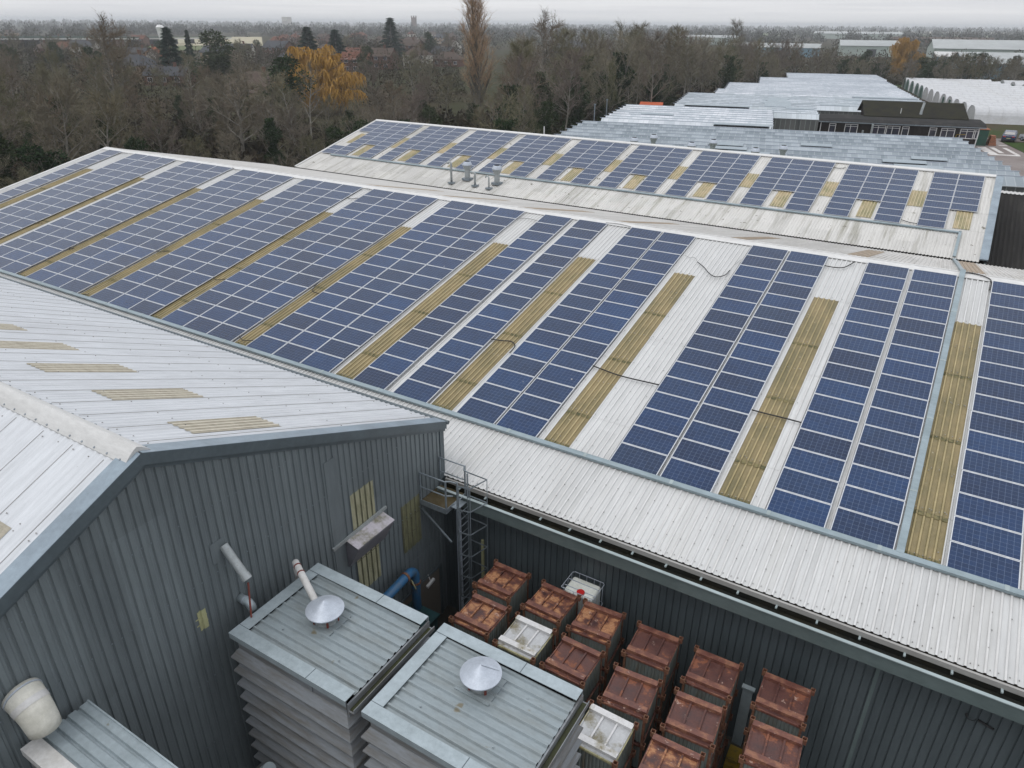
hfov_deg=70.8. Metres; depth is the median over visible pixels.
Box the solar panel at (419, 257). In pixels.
[401,251,436,264]
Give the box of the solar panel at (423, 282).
[402,274,441,289]
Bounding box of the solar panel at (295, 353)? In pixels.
[273,343,314,362]
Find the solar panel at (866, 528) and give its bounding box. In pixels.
[830,507,899,549]
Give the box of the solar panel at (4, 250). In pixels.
[0,245,15,256]
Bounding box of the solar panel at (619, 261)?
[598,254,637,268]
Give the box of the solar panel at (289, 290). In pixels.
[270,282,307,297]
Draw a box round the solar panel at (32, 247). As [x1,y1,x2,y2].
[18,242,46,253]
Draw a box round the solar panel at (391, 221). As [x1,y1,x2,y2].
[375,216,406,227]
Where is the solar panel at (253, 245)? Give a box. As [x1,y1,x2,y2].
[236,239,269,251]
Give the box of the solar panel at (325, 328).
[304,319,345,338]
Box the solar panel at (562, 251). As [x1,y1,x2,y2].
[543,244,581,257]
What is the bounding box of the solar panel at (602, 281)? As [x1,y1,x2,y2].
[579,273,620,288]
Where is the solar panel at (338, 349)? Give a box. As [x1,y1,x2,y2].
[316,339,359,358]
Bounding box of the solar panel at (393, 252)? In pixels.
[376,246,411,258]
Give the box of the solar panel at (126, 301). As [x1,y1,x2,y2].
[109,294,143,308]
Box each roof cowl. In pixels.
[303,595,350,635]
[454,656,506,705]
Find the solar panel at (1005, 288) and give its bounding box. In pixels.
[991,281,1023,296]
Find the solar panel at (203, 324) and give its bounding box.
[184,316,221,333]
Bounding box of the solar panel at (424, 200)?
[406,195,437,205]
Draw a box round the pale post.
[481,539,484,577]
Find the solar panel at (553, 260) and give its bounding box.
[534,253,572,267]
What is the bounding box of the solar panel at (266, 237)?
[250,231,281,242]
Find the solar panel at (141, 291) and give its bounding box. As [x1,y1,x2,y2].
[125,284,159,299]
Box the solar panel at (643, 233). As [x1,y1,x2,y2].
[624,227,661,239]
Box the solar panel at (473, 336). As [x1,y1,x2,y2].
[452,326,495,346]
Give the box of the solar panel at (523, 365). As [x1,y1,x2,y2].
[499,354,546,376]
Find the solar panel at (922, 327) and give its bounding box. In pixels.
[895,316,945,337]
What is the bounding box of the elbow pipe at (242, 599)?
[236,593,256,612]
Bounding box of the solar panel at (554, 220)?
[537,214,571,225]
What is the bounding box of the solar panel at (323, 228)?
[307,223,338,233]
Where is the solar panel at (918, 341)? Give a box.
[891,330,942,352]
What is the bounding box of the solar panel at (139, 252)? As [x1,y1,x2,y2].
[124,246,155,258]
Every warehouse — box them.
[0,147,1023,767]
[295,119,1003,264]
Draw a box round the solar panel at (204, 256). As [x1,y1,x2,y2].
[188,250,220,262]
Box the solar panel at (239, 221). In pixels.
[224,217,254,226]
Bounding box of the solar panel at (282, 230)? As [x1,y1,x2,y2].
[263,224,294,235]
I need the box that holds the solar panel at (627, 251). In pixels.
[607,244,646,258]
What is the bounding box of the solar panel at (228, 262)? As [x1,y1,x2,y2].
[209,255,241,268]
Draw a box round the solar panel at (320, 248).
[304,242,336,254]
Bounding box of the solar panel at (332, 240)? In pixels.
[316,234,349,246]
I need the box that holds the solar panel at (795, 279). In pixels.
[773,271,817,287]
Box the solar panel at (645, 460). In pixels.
[610,442,667,474]
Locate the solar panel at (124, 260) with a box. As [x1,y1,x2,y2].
[109,254,140,266]
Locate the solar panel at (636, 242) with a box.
[616,236,654,248]
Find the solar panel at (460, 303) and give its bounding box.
[439,295,480,312]
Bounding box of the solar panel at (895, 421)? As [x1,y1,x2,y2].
[864,406,923,437]
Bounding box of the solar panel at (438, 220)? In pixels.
[422,215,454,225]
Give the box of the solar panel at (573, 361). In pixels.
[549,350,597,372]
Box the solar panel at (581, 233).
[562,227,598,239]
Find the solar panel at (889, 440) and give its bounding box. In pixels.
[858,424,919,457]
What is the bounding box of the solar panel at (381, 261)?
[364,254,399,267]
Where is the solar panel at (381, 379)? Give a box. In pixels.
[353,367,398,389]
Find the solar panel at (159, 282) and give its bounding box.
[142,275,175,289]
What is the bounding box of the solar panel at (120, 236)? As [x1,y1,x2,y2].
[105,231,134,241]
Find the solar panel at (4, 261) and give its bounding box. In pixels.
[0,257,14,267]
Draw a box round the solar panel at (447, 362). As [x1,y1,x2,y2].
[423,351,469,373]
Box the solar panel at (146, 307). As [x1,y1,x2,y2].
[129,300,164,315]
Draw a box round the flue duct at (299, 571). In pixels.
[292,559,317,600]
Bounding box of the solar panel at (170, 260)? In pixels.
[154,254,186,266]
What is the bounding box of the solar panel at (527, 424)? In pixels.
[496,409,548,436]
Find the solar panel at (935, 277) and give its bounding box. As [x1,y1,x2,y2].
[911,269,957,286]
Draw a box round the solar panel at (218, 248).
[203,242,234,254]
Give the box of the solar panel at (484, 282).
[464,275,503,290]
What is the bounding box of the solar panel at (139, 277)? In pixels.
[123,270,156,283]
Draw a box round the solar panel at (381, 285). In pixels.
[362,278,400,293]
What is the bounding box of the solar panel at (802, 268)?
[780,261,823,276]
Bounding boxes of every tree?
[0,43,20,70]
[0,51,47,138]
[0,64,55,168]
[0,115,17,142]
[0,115,54,188]
[0,143,19,173]
[0,164,43,188]
[4,32,25,56]
[13,110,58,155]
[15,141,70,177]
[16,67,106,173]
[20,69,87,160]
[24,63,91,132]
[29,90,76,161]
[33,46,70,96]
[42,35,55,53]
[44,41,63,67]
[47,64,89,105]
[51,94,133,149]
[52,36,70,56]
[61,7,154,115]
[62,87,153,158]
[70,41,90,74]
[77,75,151,148]
[82,46,104,79]
[82,53,109,100]
[84,36,102,55]
[93,46,145,96]
[107,51,135,110]
[109,91,128,128]
[110,65,147,105]
[122,135,157,151]
[132,107,192,154]
[138,97,169,151]
[142,44,169,63]
[146,110,172,149]
[148,67,182,105]
[151,47,163,79]
[156,27,186,65]
[166,84,188,124]
[173,135,213,157]
[176,51,203,123]
[177,64,187,88]
[178,85,215,140]
[182,54,201,80]
[183,61,286,152]
[184,30,198,71]
[185,28,237,82]
[190,84,234,133]
[206,96,257,143]
[213,118,230,149]
[217,132,251,161]
[226,75,259,123]
[226,150,254,162]
[228,42,241,63]
[229,53,252,76]
[233,38,246,59]
[238,96,266,138]
[239,44,254,62]
[241,67,306,136]
[243,91,267,129]
[247,100,299,163]
[251,43,271,66]
[253,39,261,56]
[261,53,316,120]
[262,88,289,128]
[267,139,296,166]
[270,153,298,166]
[273,76,303,144]
[273,98,310,137]
[274,44,367,115]
[280,89,309,119]
[282,121,325,158]
[288,134,324,166]
[295,57,327,138]
[296,26,318,50]
[307,117,335,154]
[312,94,341,133]
[323,125,351,147]
[327,29,347,63]
[332,77,351,112]
[333,96,371,136]
[333,113,367,141]
[340,34,354,47]
[348,119,369,134]
[351,58,371,85]
[356,45,372,73]
[359,62,389,100]
[360,109,380,122]
[362,86,396,120]
[373,80,410,119]
[380,18,405,56]
[381,96,404,120]
[392,106,421,122]
[396,92,429,122]
[397,50,425,94]
[404,89,440,123]
[410,43,428,69]
[415,81,427,121]
[420,56,445,94]
[421,105,443,124]
[424,31,437,52]
[433,48,447,69]
[434,74,454,117]
[440,35,459,52]
[442,31,452,45]
[457,0,502,113]
[458,94,481,123]
[461,92,487,125]
[468,107,490,127]
[469,89,491,108]
[470,87,525,130]
[479,56,548,129]
[484,52,547,131]
[490,41,553,105]
[491,117,517,131]
[494,37,533,94]
[502,33,538,84]
[504,9,573,75]
[504,49,566,128]
[509,82,542,133]
[520,102,552,133]
[526,120,543,133]
[531,99,558,134]
[535,57,609,132]
[543,24,592,78]
[545,23,576,82]
[546,44,583,97]
[547,96,559,122]
[548,45,573,110]
[548,47,586,130]
[549,46,603,112]
[560,31,612,111]
[560,61,594,115]
[573,95,586,120]
[579,27,594,59]
[585,38,618,70]
[585,54,634,120]
[586,31,615,61]
[587,28,656,108]
[588,93,600,119]
[589,49,609,98]
[590,47,609,96]
[590,57,611,94]
[591,27,606,64]
[603,60,617,112]
[606,19,652,74]
[619,29,664,99]
[620,57,643,99]
[623,50,655,103]
[624,62,653,100]
[628,43,649,103]
[629,20,649,50]
[629,61,673,101]
[631,24,646,64]
[631,35,659,66]
[633,27,672,101]
[644,63,685,105]
[652,28,691,78]
[658,49,691,105]
[663,25,692,86]
[666,59,691,104]
[668,32,722,91]
[672,31,702,95]
[677,42,701,91]
[682,50,699,85]
[688,34,716,91]
[693,51,717,89]
[695,46,711,92]
[697,43,721,85]
[697,53,714,92]
[705,46,744,87]
[707,36,750,88]
[709,40,729,84]
[712,37,745,79]
[724,19,747,51]
[734,40,755,82]
[734,47,753,81]
[737,51,753,81]
[738,48,757,82]
[743,36,765,71]
[747,40,763,80]
[747,50,778,82]
[750,41,768,82]
[753,55,783,79]
[760,52,789,76]
[761,39,794,76]
[762,39,774,57]
[764,51,783,76]
[766,46,787,76]
[779,45,791,74]
[784,41,803,72]
[786,41,806,72]
[791,49,799,72]
[805,51,836,73]
[806,47,820,71]
[820,46,845,73]
[820,52,833,73]
[830,51,852,73]
[836,59,850,73]
[846,59,863,73]
[849,62,870,74]
[853,59,871,74]
[856,50,873,72]
[863,56,898,78]
[866,57,888,75]
[877,60,890,77]
[886,36,925,77]
[890,58,920,87]
[900,62,911,83]
[904,50,918,67]
[908,63,919,77]
[914,56,931,77]
[920,60,937,77]
[930,53,943,73]
[931,62,941,77]
[933,63,957,78]
[935,56,954,78]
[937,56,957,77]
[945,51,967,78]
[947,52,980,78]
[956,52,983,78]
[970,56,984,76]
[973,51,993,76]
[973,56,1004,80]
[975,53,991,78]
[988,58,1009,81]
[994,57,1023,81]
[1003,55,1021,77]
[1004,56,1021,78]
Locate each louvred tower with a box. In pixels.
[229,563,434,767]
[361,623,589,767]
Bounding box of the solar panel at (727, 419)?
[693,403,748,432]
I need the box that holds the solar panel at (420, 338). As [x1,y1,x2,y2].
[398,328,442,348]
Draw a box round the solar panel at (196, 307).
[178,299,214,315]
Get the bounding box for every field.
[110,46,202,49]
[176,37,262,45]
[762,32,1009,38]
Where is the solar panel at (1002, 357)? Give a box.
[979,346,1023,368]
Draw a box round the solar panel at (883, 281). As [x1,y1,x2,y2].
[860,273,905,290]
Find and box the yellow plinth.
[723,744,741,767]
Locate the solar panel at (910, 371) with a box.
[881,358,935,383]
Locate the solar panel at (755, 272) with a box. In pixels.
[733,265,776,280]
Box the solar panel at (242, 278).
[226,271,260,285]
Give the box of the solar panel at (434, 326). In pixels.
[413,317,455,335]
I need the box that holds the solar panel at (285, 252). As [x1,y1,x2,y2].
[268,246,301,258]
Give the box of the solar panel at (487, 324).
[465,315,508,333]
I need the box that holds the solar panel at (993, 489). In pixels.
[958,470,1023,509]
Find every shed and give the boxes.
[0,276,449,767]
[550,40,609,56]
[674,35,737,44]
[746,43,821,56]
[813,31,902,39]
[837,40,899,56]
[890,36,994,44]
[926,39,1023,61]
[932,51,956,65]
[952,52,1023,78]
[986,190,1023,269]
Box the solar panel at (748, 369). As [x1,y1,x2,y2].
[721,357,772,381]
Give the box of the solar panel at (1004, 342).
[982,331,1023,352]
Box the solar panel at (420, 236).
[399,230,433,241]
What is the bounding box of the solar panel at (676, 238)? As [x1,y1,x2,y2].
[656,232,695,245]
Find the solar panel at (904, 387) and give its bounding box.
[876,373,931,400]
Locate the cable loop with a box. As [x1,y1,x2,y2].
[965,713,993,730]
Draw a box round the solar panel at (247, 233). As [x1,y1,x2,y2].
[230,227,261,238]
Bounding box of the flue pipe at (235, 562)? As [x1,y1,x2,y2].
[220,543,251,616]
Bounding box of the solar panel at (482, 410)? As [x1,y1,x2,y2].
[457,397,507,423]
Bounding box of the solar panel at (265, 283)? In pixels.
[247,276,283,291]
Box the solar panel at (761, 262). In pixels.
[740,255,782,269]
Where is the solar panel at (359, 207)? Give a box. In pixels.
[342,202,372,211]
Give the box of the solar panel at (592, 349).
[561,337,608,358]
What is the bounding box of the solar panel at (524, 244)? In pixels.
[508,238,544,251]
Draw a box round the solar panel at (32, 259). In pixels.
[17,254,47,265]
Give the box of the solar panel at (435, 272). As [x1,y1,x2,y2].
[415,265,452,279]
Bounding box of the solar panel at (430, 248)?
[412,242,447,255]
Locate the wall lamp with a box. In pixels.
[426,577,434,588]
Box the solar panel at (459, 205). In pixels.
[443,200,474,210]
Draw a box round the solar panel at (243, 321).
[223,312,262,330]
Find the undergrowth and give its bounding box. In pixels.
[0,71,1011,196]
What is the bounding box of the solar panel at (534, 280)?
[512,272,552,287]
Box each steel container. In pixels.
[448,590,511,646]
[472,559,531,620]
[492,612,556,669]
[509,598,529,626]
[520,579,580,645]
[539,632,605,705]
[566,597,626,669]
[576,699,638,767]
[578,676,603,724]
[597,662,662,744]
[600,637,624,692]
[621,620,682,695]
[623,749,635,767]
[631,706,659,767]
[639,728,705,767]
[654,686,674,734]
[656,662,678,720]
[659,686,726,767]
[680,645,743,724]
[709,733,721,767]
[713,714,732,767]
[716,739,728,767]
[717,689,737,748]
[738,715,807,767]
[741,694,807,754]
[747,668,815,737]
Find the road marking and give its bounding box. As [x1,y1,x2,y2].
[978,147,996,153]
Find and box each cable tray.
[0,258,1023,598]
[330,154,961,256]
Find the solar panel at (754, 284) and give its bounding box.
[726,275,770,291]
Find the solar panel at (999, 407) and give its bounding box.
[972,393,1023,421]
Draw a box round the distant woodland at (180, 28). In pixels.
[0,21,1023,54]
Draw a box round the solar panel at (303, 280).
[285,273,321,287]
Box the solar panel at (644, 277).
[623,269,664,284]
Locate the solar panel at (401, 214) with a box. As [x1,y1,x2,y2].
[385,209,417,219]
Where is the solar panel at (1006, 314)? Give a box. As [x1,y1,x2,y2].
[987,305,1023,323]
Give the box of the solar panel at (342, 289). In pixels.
[323,282,361,297]
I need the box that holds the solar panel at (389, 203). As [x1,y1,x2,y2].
[375,198,404,208]
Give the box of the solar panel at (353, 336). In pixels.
[332,327,374,346]
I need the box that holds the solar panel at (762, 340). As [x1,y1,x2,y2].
[737,329,787,351]
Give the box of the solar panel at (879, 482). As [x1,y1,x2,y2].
[845,463,909,500]
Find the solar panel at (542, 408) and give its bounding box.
[510,393,561,420]
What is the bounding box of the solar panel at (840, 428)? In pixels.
[800,410,858,441]
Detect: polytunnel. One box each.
[901,78,990,87]
[904,79,1000,90]
[909,81,1010,92]
[913,83,1023,94]
[917,85,1023,97]
[921,87,1023,100]
[927,89,1023,101]
[933,91,1023,102]
[939,94,1023,102]
[946,96,1023,102]
[954,99,1023,103]
[963,102,1023,111]
[967,105,1023,124]
[1000,80,1023,83]
[1011,82,1023,85]
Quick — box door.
[866,49,876,56]
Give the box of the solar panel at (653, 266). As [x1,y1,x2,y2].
[632,259,672,274]
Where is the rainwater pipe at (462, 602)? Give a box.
[456,510,463,611]
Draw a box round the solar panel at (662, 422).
[634,407,689,436]
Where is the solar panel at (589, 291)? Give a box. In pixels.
[569,283,611,300]
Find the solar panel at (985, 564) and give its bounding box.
[946,541,1020,588]
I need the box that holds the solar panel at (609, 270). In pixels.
[589,263,629,278]
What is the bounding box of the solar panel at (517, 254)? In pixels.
[497,247,534,261]
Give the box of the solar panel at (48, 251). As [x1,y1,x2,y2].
[33,246,63,257]
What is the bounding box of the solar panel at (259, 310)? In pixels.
[240,302,278,318]
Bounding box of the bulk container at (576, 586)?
[561,571,603,615]
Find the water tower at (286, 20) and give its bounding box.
[281,17,291,27]
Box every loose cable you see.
[490,338,514,352]
[593,365,658,384]
[697,262,729,276]
[752,409,801,422]
[825,261,854,267]
[966,272,991,290]
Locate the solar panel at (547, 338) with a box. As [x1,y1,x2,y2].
[524,328,570,349]
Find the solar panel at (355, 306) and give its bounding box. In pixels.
[335,298,374,314]
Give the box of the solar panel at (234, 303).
[216,296,253,311]
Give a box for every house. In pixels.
[2,29,18,35]
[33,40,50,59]
[57,40,69,49]
[69,38,97,56]
[108,34,124,46]
[110,50,163,83]
[123,45,149,55]
[131,34,149,45]
[142,62,195,85]
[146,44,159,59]
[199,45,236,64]
[227,67,269,97]
[228,41,254,60]
[250,78,296,104]
[262,38,294,54]
[270,35,287,40]
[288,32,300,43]
[316,33,329,43]
[340,49,372,72]
[344,45,363,51]
[366,45,398,69]
[373,36,389,45]
[399,37,422,49]
[402,45,432,67]
[431,44,457,53]
[433,49,463,66]
[436,32,445,43]
[441,40,461,55]
[448,32,458,40]
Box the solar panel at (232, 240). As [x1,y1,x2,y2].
[217,235,247,246]
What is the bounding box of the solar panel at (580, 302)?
[558,294,601,311]
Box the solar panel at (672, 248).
[648,241,687,254]
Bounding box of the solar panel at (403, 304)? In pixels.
[376,294,416,311]
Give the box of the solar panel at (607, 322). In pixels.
[584,312,628,332]
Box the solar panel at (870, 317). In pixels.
[845,308,893,327]
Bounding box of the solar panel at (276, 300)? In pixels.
[255,292,293,308]
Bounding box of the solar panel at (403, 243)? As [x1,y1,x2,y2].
[388,238,422,249]
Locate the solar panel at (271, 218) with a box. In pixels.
[256,213,285,223]
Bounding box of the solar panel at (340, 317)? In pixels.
[320,308,360,326]
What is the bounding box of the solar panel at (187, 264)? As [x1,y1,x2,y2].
[173,258,206,271]
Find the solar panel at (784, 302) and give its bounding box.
[760,293,806,311]
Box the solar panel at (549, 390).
[523,378,574,403]
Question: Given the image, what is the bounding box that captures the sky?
[0,0,1023,28]
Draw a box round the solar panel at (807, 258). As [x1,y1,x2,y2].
[785,251,828,265]
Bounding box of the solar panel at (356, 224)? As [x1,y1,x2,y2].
[340,219,372,230]
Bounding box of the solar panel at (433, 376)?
[408,364,455,388]
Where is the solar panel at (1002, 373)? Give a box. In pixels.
[977,361,1023,385]
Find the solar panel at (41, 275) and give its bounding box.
[26,269,56,281]
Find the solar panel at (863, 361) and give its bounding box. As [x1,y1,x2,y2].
[827,347,880,371]
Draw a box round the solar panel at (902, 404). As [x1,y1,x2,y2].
[870,389,927,418]
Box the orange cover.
[639,102,662,105]
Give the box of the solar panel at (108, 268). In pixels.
[92,262,125,275]
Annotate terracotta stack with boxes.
[986,135,995,145]
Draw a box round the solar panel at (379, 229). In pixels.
[363,223,395,234]
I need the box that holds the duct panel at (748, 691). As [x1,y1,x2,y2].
[732,683,755,745]
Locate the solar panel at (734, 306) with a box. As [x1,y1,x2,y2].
[711,297,756,315]
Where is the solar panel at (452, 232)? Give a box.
[435,226,469,237]
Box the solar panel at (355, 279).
[337,272,373,286]
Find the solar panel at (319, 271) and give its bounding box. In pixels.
[299,264,335,278]
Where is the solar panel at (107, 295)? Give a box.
[90,288,123,302]
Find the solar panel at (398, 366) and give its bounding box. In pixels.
[368,353,413,375]
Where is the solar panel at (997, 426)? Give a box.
[968,411,1023,441]
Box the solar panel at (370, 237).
[351,231,384,243]
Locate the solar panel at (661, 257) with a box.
[641,250,680,264]
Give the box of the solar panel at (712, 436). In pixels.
[682,420,739,451]
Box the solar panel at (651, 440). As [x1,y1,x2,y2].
[622,424,678,455]
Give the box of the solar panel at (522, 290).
[501,282,542,298]
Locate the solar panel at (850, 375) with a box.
[821,362,875,387]
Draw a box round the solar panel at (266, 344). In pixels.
[246,335,287,353]
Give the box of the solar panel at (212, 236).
[198,231,227,241]
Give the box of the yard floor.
[437,605,743,767]
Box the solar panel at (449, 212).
[432,207,464,217]
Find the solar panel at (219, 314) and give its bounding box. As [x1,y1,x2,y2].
[200,306,238,322]
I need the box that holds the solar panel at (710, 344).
[685,334,734,355]
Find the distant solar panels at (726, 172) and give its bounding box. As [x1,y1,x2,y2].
[0,121,984,248]
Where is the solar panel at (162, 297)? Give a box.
[145,290,181,305]
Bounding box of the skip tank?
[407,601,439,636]
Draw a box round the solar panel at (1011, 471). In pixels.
[961,449,1023,485]
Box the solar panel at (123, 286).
[106,279,140,293]
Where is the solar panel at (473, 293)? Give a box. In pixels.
[452,284,492,301]
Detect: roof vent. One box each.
[462,161,472,180]
[491,165,502,184]
[630,137,637,141]
[650,134,657,143]
[687,142,695,147]
[709,139,717,148]
[751,147,759,152]
[779,145,787,155]
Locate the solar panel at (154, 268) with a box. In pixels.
[139,262,171,274]
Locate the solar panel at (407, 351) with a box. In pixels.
[384,341,428,361]
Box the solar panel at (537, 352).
[512,341,558,363]
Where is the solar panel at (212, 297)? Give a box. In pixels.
[194,290,230,305]
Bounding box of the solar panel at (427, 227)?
[410,222,444,233]
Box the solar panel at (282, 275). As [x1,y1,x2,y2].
[262,268,297,281]
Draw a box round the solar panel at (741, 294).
[718,286,763,303]
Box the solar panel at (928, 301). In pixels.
[903,292,951,310]
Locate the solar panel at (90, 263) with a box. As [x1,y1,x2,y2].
[75,257,106,269]
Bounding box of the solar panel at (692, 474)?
[660,457,720,491]
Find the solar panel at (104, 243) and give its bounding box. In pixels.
[90,238,119,248]
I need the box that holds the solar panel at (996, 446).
[965,429,1023,462]
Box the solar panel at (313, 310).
[294,302,333,318]
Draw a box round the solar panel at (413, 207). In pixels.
[396,202,427,212]
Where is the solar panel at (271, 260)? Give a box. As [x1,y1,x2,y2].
[255,254,287,266]
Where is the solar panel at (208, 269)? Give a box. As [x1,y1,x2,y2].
[193,263,227,276]
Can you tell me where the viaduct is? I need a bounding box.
[0,36,231,48]
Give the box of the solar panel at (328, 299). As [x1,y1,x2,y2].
[309,292,347,307]
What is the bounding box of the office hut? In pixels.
[817,100,986,146]
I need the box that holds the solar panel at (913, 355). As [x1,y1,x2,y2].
[886,343,939,367]
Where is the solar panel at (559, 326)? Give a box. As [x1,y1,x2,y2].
[536,316,580,335]
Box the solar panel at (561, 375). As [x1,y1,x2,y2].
[536,364,586,387]
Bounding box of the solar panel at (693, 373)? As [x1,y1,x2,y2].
[666,361,717,385]
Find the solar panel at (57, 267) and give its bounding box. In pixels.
[42,261,73,273]
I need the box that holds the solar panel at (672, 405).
[645,391,699,418]
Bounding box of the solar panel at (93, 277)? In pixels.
[76,270,109,284]
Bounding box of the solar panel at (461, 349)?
[438,338,482,359]
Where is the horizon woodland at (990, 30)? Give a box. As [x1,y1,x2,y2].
[0,18,1023,36]
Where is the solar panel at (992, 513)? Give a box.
[954,492,1023,534]
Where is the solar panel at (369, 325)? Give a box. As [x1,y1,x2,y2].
[347,315,388,334]
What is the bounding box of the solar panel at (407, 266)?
[388,259,425,273]
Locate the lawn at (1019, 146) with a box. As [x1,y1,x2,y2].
[1004,142,1023,151]
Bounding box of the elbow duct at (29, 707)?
[1,677,61,739]
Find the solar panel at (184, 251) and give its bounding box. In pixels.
[169,246,200,257]
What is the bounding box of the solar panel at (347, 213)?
[331,209,361,218]
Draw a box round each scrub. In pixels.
[0,34,468,113]
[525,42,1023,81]
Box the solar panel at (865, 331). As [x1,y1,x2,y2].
[839,320,889,342]
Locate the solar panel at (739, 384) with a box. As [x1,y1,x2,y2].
[712,372,765,397]
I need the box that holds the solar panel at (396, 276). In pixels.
[376,269,413,283]
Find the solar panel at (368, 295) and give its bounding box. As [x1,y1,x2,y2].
[349,288,387,303]
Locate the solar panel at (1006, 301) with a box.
[989,292,1023,309]
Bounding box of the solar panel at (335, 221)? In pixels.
[319,216,350,226]
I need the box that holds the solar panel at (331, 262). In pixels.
[313,255,348,268]
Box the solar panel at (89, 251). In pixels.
[75,245,105,256]
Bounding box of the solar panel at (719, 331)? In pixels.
[694,321,742,341]
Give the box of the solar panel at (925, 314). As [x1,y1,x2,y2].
[899,304,949,323]
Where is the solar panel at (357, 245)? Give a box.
[338,239,372,251]
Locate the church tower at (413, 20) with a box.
[411,16,416,28]
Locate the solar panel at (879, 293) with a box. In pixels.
[855,284,901,302]
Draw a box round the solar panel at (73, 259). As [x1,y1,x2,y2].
[58,253,89,264]
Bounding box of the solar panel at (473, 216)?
[456,211,489,221]
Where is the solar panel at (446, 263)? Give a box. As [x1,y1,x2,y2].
[427,256,464,270]
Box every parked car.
[1001,130,1017,141]
[1018,134,1023,140]
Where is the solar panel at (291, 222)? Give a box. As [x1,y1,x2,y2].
[276,217,306,227]
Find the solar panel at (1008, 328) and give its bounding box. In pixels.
[984,318,1023,337]
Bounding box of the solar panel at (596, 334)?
[572,324,618,344]
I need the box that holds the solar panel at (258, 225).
[243,220,273,230]
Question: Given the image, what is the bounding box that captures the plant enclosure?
[20,699,177,767]
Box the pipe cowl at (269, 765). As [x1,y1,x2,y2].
[260,762,275,767]
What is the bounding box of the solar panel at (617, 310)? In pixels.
[594,301,638,319]
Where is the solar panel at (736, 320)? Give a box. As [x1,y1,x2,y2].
[702,308,749,328]
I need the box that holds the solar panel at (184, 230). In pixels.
[167,224,197,235]
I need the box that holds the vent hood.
[332,505,393,566]
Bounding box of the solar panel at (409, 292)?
[389,284,428,299]
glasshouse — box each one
[524,120,1023,228]
[600,104,773,128]
[674,92,816,109]
[715,88,919,99]
[725,82,910,93]
[758,77,896,86]
[772,108,818,130]
[786,73,886,81]
[810,96,924,122]
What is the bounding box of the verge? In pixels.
[986,124,1023,138]
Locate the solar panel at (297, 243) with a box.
[281,238,314,249]
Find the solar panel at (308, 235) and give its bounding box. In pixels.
[294,230,327,241]
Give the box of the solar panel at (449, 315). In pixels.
[426,306,468,323]
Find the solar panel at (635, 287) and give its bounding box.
[614,279,656,296]
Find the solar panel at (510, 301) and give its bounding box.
[490,292,531,310]
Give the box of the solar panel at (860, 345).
[833,333,884,356]
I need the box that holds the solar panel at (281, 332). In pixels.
[262,323,302,341]
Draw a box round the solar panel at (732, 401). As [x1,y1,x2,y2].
[702,387,757,414]
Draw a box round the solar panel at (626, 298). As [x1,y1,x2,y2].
[604,290,647,307]
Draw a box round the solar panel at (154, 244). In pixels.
[139,239,170,250]
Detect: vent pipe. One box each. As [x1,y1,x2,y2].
[447,161,454,183]
[471,171,478,186]
[485,175,492,189]
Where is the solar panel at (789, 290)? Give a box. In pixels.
[767,282,812,299]
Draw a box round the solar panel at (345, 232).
[329,227,360,238]
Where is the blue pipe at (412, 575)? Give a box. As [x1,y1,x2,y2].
[383,567,421,609]
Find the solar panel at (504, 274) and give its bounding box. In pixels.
[475,265,514,280]
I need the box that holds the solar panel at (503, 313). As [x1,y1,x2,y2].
[477,303,519,321]
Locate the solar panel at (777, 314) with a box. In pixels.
[753,305,800,324]
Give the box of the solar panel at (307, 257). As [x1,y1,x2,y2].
[290,250,324,263]
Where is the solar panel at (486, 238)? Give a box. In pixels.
[460,230,495,243]
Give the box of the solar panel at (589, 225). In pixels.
[572,219,607,231]
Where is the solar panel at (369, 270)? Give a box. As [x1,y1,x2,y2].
[351,263,387,277]
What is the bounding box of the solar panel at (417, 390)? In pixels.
[393,378,440,402]
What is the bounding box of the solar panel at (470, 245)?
[450,239,485,251]
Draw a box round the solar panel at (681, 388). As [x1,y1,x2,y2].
[656,376,708,401]
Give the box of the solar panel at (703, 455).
[671,438,730,471]
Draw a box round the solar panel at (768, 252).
[747,245,788,259]
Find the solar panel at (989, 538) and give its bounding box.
[950,515,1022,561]
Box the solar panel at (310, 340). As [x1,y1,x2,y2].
[288,331,330,350]
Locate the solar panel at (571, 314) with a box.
[548,305,591,323]
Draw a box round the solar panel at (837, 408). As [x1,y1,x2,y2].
[807,393,864,422]
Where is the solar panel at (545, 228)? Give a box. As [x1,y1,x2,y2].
[527,222,563,233]
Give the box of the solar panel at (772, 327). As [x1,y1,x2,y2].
[746,317,793,337]
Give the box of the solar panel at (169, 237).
[153,231,183,242]
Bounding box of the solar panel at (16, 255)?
[1,249,31,260]
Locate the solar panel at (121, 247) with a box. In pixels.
[106,242,137,253]
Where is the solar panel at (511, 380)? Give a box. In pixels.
[485,368,534,392]
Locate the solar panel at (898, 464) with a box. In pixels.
[852,443,914,478]
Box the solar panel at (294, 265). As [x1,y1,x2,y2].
[276,259,310,272]
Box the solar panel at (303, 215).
[288,210,318,220]
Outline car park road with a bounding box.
[975,138,1023,175]
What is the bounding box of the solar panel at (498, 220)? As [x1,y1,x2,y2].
[481,215,515,226]
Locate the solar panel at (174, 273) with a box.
[158,267,190,280]
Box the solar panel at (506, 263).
[487,256,524,270]
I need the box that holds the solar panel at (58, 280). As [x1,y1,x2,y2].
[43,274,73,286]
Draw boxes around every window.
[828,123,835,131]
[844,124,857,132]
[872,125,885,133]
[885,126,900,134]
[901,126,909,134]
[928,127,936,135]
[939,128,955,136]
[959,129,976,138]
[972,129,979,138]
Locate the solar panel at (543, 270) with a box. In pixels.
[523,262,562,277]
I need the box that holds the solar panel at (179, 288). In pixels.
[162,281,197,295]
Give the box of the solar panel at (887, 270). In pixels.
[864,262,909,278]
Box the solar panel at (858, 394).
[814,377,869,404]
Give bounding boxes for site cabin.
[975,128,990,145]
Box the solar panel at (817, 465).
[783,447,845,482]

